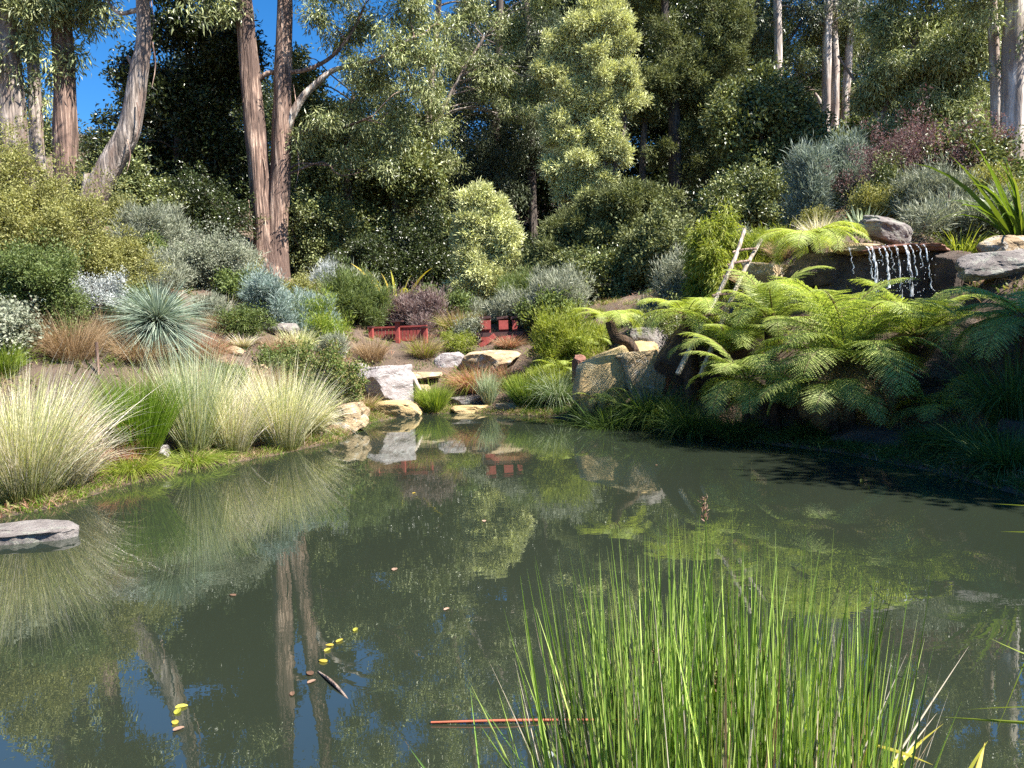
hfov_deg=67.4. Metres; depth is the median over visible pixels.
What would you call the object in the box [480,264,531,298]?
shrub
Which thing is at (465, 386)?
red grass
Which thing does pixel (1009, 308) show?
tree fern
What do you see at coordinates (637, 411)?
sedge tussock
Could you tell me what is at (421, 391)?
boulder
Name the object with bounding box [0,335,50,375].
grass clump
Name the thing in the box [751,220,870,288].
tree fern
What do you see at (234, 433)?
sedge tussock
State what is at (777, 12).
gum tree
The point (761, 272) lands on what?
boulder
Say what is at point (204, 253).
shrub
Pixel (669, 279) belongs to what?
shrub
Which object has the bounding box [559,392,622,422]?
sedge tussock
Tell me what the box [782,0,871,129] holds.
gum tree
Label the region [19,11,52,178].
gum tree
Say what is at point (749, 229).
shrub
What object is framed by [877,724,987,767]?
broken reed
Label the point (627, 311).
tussock
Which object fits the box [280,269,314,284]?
shrub
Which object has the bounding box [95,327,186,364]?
brown grass
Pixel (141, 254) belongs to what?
shrub
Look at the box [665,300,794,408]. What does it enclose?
tree fern
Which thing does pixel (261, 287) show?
shrub
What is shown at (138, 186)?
shrub
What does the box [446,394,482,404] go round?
boulder
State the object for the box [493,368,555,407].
rush clump
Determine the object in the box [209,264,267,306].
shrub
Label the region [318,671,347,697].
sunken stick
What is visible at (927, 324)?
tree fern
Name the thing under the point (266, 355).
shrub
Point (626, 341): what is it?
tree fern
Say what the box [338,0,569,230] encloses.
gum tree
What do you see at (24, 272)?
shrub
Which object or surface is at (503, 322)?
red post
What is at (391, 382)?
boulder
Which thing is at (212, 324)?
tussock
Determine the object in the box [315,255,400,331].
shrub
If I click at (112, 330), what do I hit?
brown grass
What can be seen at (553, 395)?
sedge tussock
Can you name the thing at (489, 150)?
tree
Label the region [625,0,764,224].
wattle tree
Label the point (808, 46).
gum tree
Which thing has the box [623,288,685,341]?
shrub
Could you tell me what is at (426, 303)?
shrub
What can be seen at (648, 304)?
shrub
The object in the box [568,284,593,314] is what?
shrub
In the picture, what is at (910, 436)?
sedge tussock
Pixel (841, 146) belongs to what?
shrub
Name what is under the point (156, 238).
shrub
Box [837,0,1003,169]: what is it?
spreading gum tree
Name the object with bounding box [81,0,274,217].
blackwood tree
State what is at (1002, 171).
shrub
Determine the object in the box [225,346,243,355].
boulder
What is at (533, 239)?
shrub
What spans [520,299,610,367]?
shrub
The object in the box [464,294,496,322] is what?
shrub
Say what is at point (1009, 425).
boulder
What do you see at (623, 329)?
leaf litter
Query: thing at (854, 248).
boulder
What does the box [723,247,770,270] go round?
strappy clump
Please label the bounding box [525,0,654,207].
wattle tree
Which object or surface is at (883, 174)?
shrub
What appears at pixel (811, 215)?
tussock
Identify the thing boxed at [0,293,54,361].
shrub
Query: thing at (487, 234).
wattle tree
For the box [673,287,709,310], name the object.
shrub
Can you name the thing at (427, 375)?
boulder
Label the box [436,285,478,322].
shrub
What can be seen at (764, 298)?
tree fern
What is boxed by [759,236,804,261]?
tussock
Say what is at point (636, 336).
boulder
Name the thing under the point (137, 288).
shrub
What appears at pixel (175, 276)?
shrub
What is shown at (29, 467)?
sedge tussock
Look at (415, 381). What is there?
driftwood
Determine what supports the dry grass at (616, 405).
on the ground at (392, 357)
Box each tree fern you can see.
[568,307,645,351]
[632,289,747,407]
[710,265,833,384]
[748,276,957,431]
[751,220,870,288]
[848,277,1000,363]
[929,285,1023,379]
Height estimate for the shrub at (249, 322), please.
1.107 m
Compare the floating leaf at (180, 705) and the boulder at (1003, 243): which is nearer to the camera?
the floating leaf at (180, 705)
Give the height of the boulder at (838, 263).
0.551 m
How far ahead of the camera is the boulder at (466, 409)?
15.19 m
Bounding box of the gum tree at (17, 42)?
[0,0,79,190]
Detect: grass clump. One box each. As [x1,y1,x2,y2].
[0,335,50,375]
[62,340,204,460]
[96,449,199,486]
[158,442,243,473]
[272,323,322,351]
[403,375,460,412]
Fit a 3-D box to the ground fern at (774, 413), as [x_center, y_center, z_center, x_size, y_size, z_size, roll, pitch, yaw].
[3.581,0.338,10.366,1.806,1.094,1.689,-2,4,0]
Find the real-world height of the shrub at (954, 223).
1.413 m
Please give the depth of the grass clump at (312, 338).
15.48 m
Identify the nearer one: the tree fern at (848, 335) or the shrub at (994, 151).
the tree fern at (848, 335)
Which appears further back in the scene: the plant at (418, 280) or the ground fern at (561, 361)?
the plant at (418, 280)
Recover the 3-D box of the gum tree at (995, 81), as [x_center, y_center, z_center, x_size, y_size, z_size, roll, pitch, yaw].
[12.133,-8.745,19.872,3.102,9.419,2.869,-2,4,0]
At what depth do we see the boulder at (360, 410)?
12.72 m
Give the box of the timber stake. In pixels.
[95,342,100,374]
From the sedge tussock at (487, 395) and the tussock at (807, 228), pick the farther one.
the sedge tussock at (487, 395)
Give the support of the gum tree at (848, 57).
on the ground at (392, 357)
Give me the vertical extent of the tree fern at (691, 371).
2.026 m
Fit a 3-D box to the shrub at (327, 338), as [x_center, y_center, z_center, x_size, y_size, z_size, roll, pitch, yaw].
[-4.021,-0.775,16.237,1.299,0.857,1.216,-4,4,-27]
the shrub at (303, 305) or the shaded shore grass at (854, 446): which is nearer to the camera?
the shaded shore grass at (854, 446)
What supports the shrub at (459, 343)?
on the ground at (392, 357)
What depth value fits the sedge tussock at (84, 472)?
8.24 m
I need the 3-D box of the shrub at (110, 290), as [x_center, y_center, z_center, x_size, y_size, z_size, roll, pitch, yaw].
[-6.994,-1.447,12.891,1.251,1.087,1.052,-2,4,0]
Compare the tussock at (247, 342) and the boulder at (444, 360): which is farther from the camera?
the boulder at (444, 360)
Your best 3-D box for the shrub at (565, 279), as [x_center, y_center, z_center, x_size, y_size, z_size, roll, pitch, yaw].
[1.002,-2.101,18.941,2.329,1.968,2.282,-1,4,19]
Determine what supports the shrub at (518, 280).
on the ground at (392, 357)
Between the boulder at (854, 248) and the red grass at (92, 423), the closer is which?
the red grass at (92, 423)
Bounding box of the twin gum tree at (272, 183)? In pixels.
[187,0,472,282]
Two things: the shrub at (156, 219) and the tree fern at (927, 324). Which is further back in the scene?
the shrub at (156, 219)
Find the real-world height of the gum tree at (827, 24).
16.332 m
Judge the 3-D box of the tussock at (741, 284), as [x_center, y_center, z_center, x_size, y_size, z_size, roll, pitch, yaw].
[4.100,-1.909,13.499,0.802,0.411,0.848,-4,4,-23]
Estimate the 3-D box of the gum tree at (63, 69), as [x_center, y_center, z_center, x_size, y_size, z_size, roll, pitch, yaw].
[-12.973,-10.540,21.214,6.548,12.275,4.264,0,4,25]
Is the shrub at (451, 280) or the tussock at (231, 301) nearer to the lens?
the tussock at (231, 301)
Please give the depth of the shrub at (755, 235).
14.01 m
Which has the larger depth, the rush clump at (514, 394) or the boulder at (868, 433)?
the rush clump at (514, 394)
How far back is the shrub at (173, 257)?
16.35 m
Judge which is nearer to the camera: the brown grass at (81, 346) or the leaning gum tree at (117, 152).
the brown grass at (81, 346)
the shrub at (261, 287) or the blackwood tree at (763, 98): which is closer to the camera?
the shrub at (261, 287)
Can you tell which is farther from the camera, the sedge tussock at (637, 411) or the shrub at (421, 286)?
the shrub at (421, 286)
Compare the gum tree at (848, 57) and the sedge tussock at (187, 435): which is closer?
the sedge tussock at (187, 435)
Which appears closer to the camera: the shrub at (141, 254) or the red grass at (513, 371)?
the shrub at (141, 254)
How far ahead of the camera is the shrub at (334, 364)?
13.68 m
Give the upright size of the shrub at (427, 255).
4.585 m
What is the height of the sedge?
6.556 m
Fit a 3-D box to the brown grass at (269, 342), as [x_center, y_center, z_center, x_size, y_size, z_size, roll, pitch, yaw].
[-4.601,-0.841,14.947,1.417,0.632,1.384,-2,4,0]
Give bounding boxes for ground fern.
[534,358,572,371]
[563,332,611,344]
[572,387,623,416]
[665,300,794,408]
[676,332,806,431]
[701,369,841,433]
[754,364,907,437]
[870,374,987,429]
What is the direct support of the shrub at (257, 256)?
on the ground at (392, 357)
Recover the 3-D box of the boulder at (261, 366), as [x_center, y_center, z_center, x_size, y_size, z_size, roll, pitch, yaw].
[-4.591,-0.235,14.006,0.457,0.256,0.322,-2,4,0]
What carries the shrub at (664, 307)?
on the ground at (392, 357)
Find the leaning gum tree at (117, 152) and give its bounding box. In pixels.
[77,0,218,225]
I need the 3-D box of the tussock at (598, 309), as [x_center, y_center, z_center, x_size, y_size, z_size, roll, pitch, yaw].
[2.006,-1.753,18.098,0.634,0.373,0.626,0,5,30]
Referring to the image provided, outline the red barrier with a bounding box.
[477,331,522,346]
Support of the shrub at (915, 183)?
on the ground at (392, 357)
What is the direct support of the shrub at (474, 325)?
on the ground at (392, 357)
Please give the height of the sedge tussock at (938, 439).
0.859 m
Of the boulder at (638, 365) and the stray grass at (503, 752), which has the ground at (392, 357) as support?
the boulder at (638, 365)
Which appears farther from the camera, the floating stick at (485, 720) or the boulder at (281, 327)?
the boulder at (281, 327)
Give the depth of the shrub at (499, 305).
19.11 m
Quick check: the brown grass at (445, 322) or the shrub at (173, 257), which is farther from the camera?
the brown grass at (445, 322)
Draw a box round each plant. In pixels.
[354,265,431,295]
[842,204,881,233]
[910,140,1023,236]
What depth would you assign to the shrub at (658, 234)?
19.51 m
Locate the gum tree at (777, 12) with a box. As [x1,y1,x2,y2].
[750,0,827,74]
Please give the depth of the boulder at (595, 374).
12.88 m
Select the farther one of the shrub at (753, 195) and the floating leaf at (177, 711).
the shrub at (753, 195)
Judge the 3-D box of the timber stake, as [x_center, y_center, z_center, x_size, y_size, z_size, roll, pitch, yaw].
[-5.712,-0.305,10.591,0.043,0.550,0.041,-3,4,-16]
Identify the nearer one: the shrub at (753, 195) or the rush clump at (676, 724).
the rush clump at (676, 724)
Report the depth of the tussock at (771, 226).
17.62 m
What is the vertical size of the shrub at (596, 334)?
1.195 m
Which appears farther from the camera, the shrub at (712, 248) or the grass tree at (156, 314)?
the shrub at (712, 248)
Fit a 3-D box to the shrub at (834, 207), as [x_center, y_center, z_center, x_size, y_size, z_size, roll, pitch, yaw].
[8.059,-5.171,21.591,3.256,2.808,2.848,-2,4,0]
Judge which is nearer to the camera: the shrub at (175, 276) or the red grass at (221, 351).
the red grass at (221, 351)
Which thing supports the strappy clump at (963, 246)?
on the ground at (392, 357)
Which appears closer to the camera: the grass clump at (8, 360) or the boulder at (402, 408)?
the grass clump at (8, 360)
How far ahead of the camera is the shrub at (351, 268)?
21.22 m
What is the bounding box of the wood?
[0,0,1002,246]
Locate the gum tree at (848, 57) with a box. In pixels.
[813,0,883,129]
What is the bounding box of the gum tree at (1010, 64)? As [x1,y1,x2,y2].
[953,0,1023,158]
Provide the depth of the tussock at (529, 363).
16.12 m
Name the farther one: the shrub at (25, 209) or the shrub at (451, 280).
the shrub at (451, 280)
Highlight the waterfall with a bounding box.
[849,244,934,298]
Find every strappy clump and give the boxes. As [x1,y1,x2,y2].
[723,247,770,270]
[930,222,997,252]
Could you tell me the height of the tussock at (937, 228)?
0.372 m
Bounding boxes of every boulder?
[158,444,170,457]
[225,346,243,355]
[247,364,271,377]
[262,322,299,337]
[326,401,369,432]
[359,364,414,401]
[374,400,421,417]
[413,372,442,381]
[413,384,430,408]
[433,352,463,367]
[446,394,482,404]
[451,404,488,412]
[461,350,520,369]
[495,403,517,410]
[571,354,585,388]
[572,341,658,416]
[615,349,666,403]
[630,326,667,350]
[654,321,756,387]
[741,262,789,293]
[750,381,855,431]
[784,252,851,285]
[814,250,972,298]
[829,424,910,445]
[831,242,879,255]
[857,243,949,254]
[858,215,912,244]
[899,315,996,390]
[930,252,970,298]
[955,249,1023,281]
[976,235,1023,252]
[997,418,1023,439]
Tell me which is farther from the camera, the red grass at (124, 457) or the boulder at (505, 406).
the boulder at (505, 406)
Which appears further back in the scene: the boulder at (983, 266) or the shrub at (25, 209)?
the shrub at (25, 209)
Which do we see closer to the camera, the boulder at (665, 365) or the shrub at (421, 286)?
the boulder at (665, 365)
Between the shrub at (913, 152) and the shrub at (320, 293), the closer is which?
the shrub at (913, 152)
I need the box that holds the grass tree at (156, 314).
[92,271,223,371]
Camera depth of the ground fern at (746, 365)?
9.99 m
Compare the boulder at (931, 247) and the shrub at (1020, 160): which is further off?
the shrub at (1020, 160)
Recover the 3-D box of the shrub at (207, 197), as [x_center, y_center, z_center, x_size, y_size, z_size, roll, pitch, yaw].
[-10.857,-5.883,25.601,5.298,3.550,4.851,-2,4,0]
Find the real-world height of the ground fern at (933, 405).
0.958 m
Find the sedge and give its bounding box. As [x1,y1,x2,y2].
[44,210,999,479]
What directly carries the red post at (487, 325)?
on the ground at (392, 357)
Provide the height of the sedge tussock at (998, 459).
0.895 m
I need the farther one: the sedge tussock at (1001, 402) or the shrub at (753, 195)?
the shrub at (753, 195)
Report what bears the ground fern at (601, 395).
on the ground at (392, 357)
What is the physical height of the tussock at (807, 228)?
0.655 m
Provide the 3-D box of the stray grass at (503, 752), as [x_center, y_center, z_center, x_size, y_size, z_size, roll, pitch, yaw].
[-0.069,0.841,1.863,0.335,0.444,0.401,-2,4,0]
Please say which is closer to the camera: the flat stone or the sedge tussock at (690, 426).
the flat stone
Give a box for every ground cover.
[0,211,1023,515]
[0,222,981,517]
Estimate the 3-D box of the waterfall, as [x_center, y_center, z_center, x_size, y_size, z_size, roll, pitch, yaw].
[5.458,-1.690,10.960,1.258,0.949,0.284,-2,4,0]
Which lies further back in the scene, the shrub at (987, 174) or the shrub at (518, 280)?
the shrub at (518, 280)
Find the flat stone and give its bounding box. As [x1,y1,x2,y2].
[0,519,78,544]
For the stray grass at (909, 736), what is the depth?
1.88 m
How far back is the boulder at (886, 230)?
12.02 m
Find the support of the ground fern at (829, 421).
on the ground at (392, 357)
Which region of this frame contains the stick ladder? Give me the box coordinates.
[675,228,762,376]
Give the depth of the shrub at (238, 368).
12.12 m
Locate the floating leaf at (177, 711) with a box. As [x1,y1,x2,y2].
[174,708,180,713]
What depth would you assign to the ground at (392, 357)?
11.03 m
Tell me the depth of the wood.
42.35 m
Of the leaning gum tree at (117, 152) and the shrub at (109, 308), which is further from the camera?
the leaning gum tree at (117, 152)
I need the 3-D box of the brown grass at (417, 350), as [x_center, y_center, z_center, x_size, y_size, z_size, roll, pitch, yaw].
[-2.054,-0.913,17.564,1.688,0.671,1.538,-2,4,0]
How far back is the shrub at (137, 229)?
18.21 m
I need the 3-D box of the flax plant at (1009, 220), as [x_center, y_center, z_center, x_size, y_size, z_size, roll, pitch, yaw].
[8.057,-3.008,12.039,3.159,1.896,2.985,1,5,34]
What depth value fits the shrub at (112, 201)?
20.18 m
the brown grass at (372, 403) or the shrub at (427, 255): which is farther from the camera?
the shrub at (427, 255)
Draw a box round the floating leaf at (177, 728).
[173,726,183,730]
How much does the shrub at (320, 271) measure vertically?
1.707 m
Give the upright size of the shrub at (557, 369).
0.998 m
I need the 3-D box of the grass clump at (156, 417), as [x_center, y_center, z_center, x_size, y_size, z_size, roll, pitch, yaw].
[-4.607,0.143,9.588,1.773,1.606,1.809,-2,4,0]
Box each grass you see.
[0,205,1023,494]
[0,402,556,515]
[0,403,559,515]
[12,305,142,360]
[16,204,1021,463]
[36,392,140,444]
[71,297,134,347]
[92,438,160,463]
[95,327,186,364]
[165,327,250,365]
[242,358,315,395]
[250,328,302,352]
[346,331,395,361]
[349,391,390,411]
[395,329,454,358]
[410,612,545,767]
[428,305,496,332]
[432,350,519,398]
[485,361,525,386]
[488,332,529,347]
[545,404,1023,495]
[860,651,965,761]
[947,504,1023,733]
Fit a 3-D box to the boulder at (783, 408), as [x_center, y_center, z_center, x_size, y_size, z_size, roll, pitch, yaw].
[4.170,0.333,10.844,1.684,0.817,0.929,-2,4,0]
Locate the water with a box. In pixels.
[0,413,1023,767]
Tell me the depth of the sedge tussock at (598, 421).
12.27 m
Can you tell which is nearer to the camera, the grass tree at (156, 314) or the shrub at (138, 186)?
the grass tree at (156, 314)
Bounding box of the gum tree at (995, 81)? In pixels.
[937,0,1000,137]
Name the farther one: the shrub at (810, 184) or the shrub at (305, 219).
the shrub at (305, 219)
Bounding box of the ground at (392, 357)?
[0,127,1023,516]
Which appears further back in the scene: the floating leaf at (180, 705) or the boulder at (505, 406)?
the boulder at (505, 406)
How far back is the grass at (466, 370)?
12.72 m
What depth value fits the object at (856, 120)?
26.39 m
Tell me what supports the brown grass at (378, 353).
on the ground at (392, 357)
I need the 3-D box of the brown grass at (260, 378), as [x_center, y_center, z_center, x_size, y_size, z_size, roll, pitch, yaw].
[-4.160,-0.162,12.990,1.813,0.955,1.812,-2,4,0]
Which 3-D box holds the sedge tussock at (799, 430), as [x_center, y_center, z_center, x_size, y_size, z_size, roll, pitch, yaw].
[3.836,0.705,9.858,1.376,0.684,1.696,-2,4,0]
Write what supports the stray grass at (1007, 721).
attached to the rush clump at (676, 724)
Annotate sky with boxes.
[22,0,988,175]
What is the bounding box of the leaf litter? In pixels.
[9,211,1023,502]
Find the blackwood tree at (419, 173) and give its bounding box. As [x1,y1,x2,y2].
[263,41,459,278]
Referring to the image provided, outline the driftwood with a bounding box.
[411,372,421,390]
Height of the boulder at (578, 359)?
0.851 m
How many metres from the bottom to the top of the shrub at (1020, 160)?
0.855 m
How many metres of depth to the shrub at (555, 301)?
17.85 m
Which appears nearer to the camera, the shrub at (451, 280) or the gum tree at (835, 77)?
the shrub at (451, 280)
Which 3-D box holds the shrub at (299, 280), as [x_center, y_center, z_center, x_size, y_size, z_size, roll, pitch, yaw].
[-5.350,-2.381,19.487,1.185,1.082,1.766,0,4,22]
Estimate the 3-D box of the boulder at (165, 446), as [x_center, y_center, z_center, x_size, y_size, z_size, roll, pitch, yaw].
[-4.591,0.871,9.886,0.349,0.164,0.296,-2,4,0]
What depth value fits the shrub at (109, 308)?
12.94 m
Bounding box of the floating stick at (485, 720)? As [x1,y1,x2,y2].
[431,719,593,723]
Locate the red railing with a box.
[367,320,428,343]
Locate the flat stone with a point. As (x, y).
(30, 531)
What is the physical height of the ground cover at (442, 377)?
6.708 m
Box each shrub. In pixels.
[0,106,142,281]
[0,226,99,346]
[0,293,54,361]
[61,132,195,213]
[68,214,175,300]
[71,265,128,323]
[94,293,134,326]
[100,218,149,244]
[101,196,181,254]
[102,189,141,225]
[118,281,152,302]
[133,256,189,294]
[137,227,167,252]
[144,241,198,289]
[148,156,264,245]
[151,193,192,253]
[162,208,256,289]
[186,288,235,321]
[189,232,270,266]
[198,267,232,291]
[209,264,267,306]
[209,300,281,342]
[210,361,247,389]
[231,258,268,275]
[236,258,305,323]
[250,167,369,277]
[253,340,316,382]
[275,284,342,339]
[277,336,374,408]
[280,268,324,293]
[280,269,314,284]
[286,284,357,341]
[303,253,339,286]
[306,254,383,290]
[308,285,358,319]
[312,328,352,358]
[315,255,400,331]
[319,224,419,288]
[375,277,455,333]
[377,186,459,293]
[399,277,439,294]
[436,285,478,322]
[438,254,461,296]
[438,325,477,353]
[447,309,488,345]
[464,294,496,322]
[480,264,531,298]
[480,281,521,329]
[490,263,537,297]
[504,258,602,326]
[505,358,571,402]
[510,174,691,278]
[512,284,585,331]
[516,228,564,266]
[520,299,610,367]
[551,239,654,303]
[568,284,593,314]
[568,314,619,351]
[609,191,698,291]
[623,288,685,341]
[628,293,660,326]
[646,297,689,319]
[647,238,692,309]
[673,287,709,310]
[677,195,764,304]
[679,138,831,233]
[727,222,790,267]
[735,220,781,238]
[768,151,845,228]
[769,132,843,228]
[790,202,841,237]
[819,83,1021,207]
[823,120,874,219]
[843,175,911,219]
[844,141,927,220]
[883,149,987,220]
[893,177,1023,242]
[914,110,1023,197]
[961,157,1023,206]
[962,158,1023,195]
[1014,156,1023,178]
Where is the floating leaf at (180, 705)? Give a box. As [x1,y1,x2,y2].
[175,704,187,707]
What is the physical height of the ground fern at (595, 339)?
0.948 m
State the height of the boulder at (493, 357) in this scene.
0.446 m
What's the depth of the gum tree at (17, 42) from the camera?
21.16 m
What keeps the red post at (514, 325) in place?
on the ground at (392, 357)
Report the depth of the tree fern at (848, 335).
9.38 m
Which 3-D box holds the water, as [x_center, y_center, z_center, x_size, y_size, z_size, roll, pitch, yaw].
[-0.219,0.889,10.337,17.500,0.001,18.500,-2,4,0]
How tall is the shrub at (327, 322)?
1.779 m
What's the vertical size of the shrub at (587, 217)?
4.519 m
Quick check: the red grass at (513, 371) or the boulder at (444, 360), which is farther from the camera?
the boulder at (444, 360)
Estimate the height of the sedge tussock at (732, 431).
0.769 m
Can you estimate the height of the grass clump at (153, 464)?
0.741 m
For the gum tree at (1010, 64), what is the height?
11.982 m
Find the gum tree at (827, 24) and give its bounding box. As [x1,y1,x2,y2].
[792,0,872,135]
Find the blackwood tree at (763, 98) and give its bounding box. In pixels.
[688,53,841,208]
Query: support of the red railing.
on the ground at (392, 357)
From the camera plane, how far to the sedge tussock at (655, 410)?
11.74 m
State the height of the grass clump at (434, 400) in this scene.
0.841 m
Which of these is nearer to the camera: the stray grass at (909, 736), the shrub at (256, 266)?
the stray grass at (909, 736)
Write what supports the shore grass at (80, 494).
on the ground at (392, 357)
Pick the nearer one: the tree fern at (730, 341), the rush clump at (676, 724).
the rush clump at (676, 724)
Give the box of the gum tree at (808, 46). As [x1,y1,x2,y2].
[726,0,899,116]
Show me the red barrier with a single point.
(492, 336)
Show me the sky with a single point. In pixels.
(91, 91)
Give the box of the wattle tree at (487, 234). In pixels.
[439,175,529,301]
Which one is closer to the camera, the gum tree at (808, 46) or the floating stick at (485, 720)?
the floating stick at (485, 720)
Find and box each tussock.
[0,321,157,502]
[7,410,161,488]
[94,322,275,454]
[188,357,306,454]
[195,307,247,333]
[200,342,356,450]
[226,293,244,309]
[226,332,260,347]
[278,379,366,442]
[469,367,504,404]
[503,365,574,417]
[522,358,553,370]
[537,393,652,432]
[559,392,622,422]
[588,305,608,317]
[591,374,709,436]
[613,302,634,323]
[629,393,693,428]
[633,389,741,442]
[690,405,780,445]
[721,265,747,286]
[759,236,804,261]
[765,214,797,230]
[765,411,845,450]
[792,206,844,240]
[886,419,974,458]
[892,405,1023,470]
[905,315,1023,455]
[918,411,1023,489]
[926,220,943,232]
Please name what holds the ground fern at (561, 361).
on the ground at (392, 357)
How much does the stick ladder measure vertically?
2.252 m
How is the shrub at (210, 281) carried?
on the ground at (392, 357)
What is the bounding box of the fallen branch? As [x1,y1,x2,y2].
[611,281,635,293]
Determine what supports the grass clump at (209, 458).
on the ground at (392, 357)
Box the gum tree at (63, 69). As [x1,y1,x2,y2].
[25,0,135,201]
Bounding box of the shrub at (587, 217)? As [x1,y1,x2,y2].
[510,174,691,278]
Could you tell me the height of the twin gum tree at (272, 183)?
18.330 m
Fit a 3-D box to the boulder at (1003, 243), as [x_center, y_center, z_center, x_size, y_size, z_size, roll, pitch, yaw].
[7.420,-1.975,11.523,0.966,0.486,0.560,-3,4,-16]
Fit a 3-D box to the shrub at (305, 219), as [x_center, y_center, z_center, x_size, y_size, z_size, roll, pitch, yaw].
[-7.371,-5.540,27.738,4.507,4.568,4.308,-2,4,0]
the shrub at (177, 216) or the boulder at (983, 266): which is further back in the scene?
the shrub at (177, 216)
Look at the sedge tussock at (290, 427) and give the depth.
10.75 m
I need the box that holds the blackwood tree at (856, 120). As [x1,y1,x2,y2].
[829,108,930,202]
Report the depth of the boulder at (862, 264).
11.80 m
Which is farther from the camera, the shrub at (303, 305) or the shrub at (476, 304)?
the shrub at (476, 304)
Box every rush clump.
[480,496,961,767]
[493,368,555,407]
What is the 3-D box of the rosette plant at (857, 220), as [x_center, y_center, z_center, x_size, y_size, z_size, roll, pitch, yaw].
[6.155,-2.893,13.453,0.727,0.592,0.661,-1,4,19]
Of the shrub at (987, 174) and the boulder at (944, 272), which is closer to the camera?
the boulder at (944, 272)
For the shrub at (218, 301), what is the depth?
15.27 m
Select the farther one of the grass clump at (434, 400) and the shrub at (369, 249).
the shrub at (369, 249)
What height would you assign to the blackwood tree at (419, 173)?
10.326 m
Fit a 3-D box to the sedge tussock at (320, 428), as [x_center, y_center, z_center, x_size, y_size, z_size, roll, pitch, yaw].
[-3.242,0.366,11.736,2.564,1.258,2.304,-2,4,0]
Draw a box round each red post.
[478,316,490,341]
[497,316,507,336]
[511,316,517,337]
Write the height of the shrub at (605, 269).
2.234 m
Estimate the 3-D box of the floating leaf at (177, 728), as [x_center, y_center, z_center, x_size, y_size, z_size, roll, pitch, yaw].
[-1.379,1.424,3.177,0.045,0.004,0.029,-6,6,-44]
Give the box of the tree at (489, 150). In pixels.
[412,0,574,254]
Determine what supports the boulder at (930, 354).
on the ground at (392, 357)

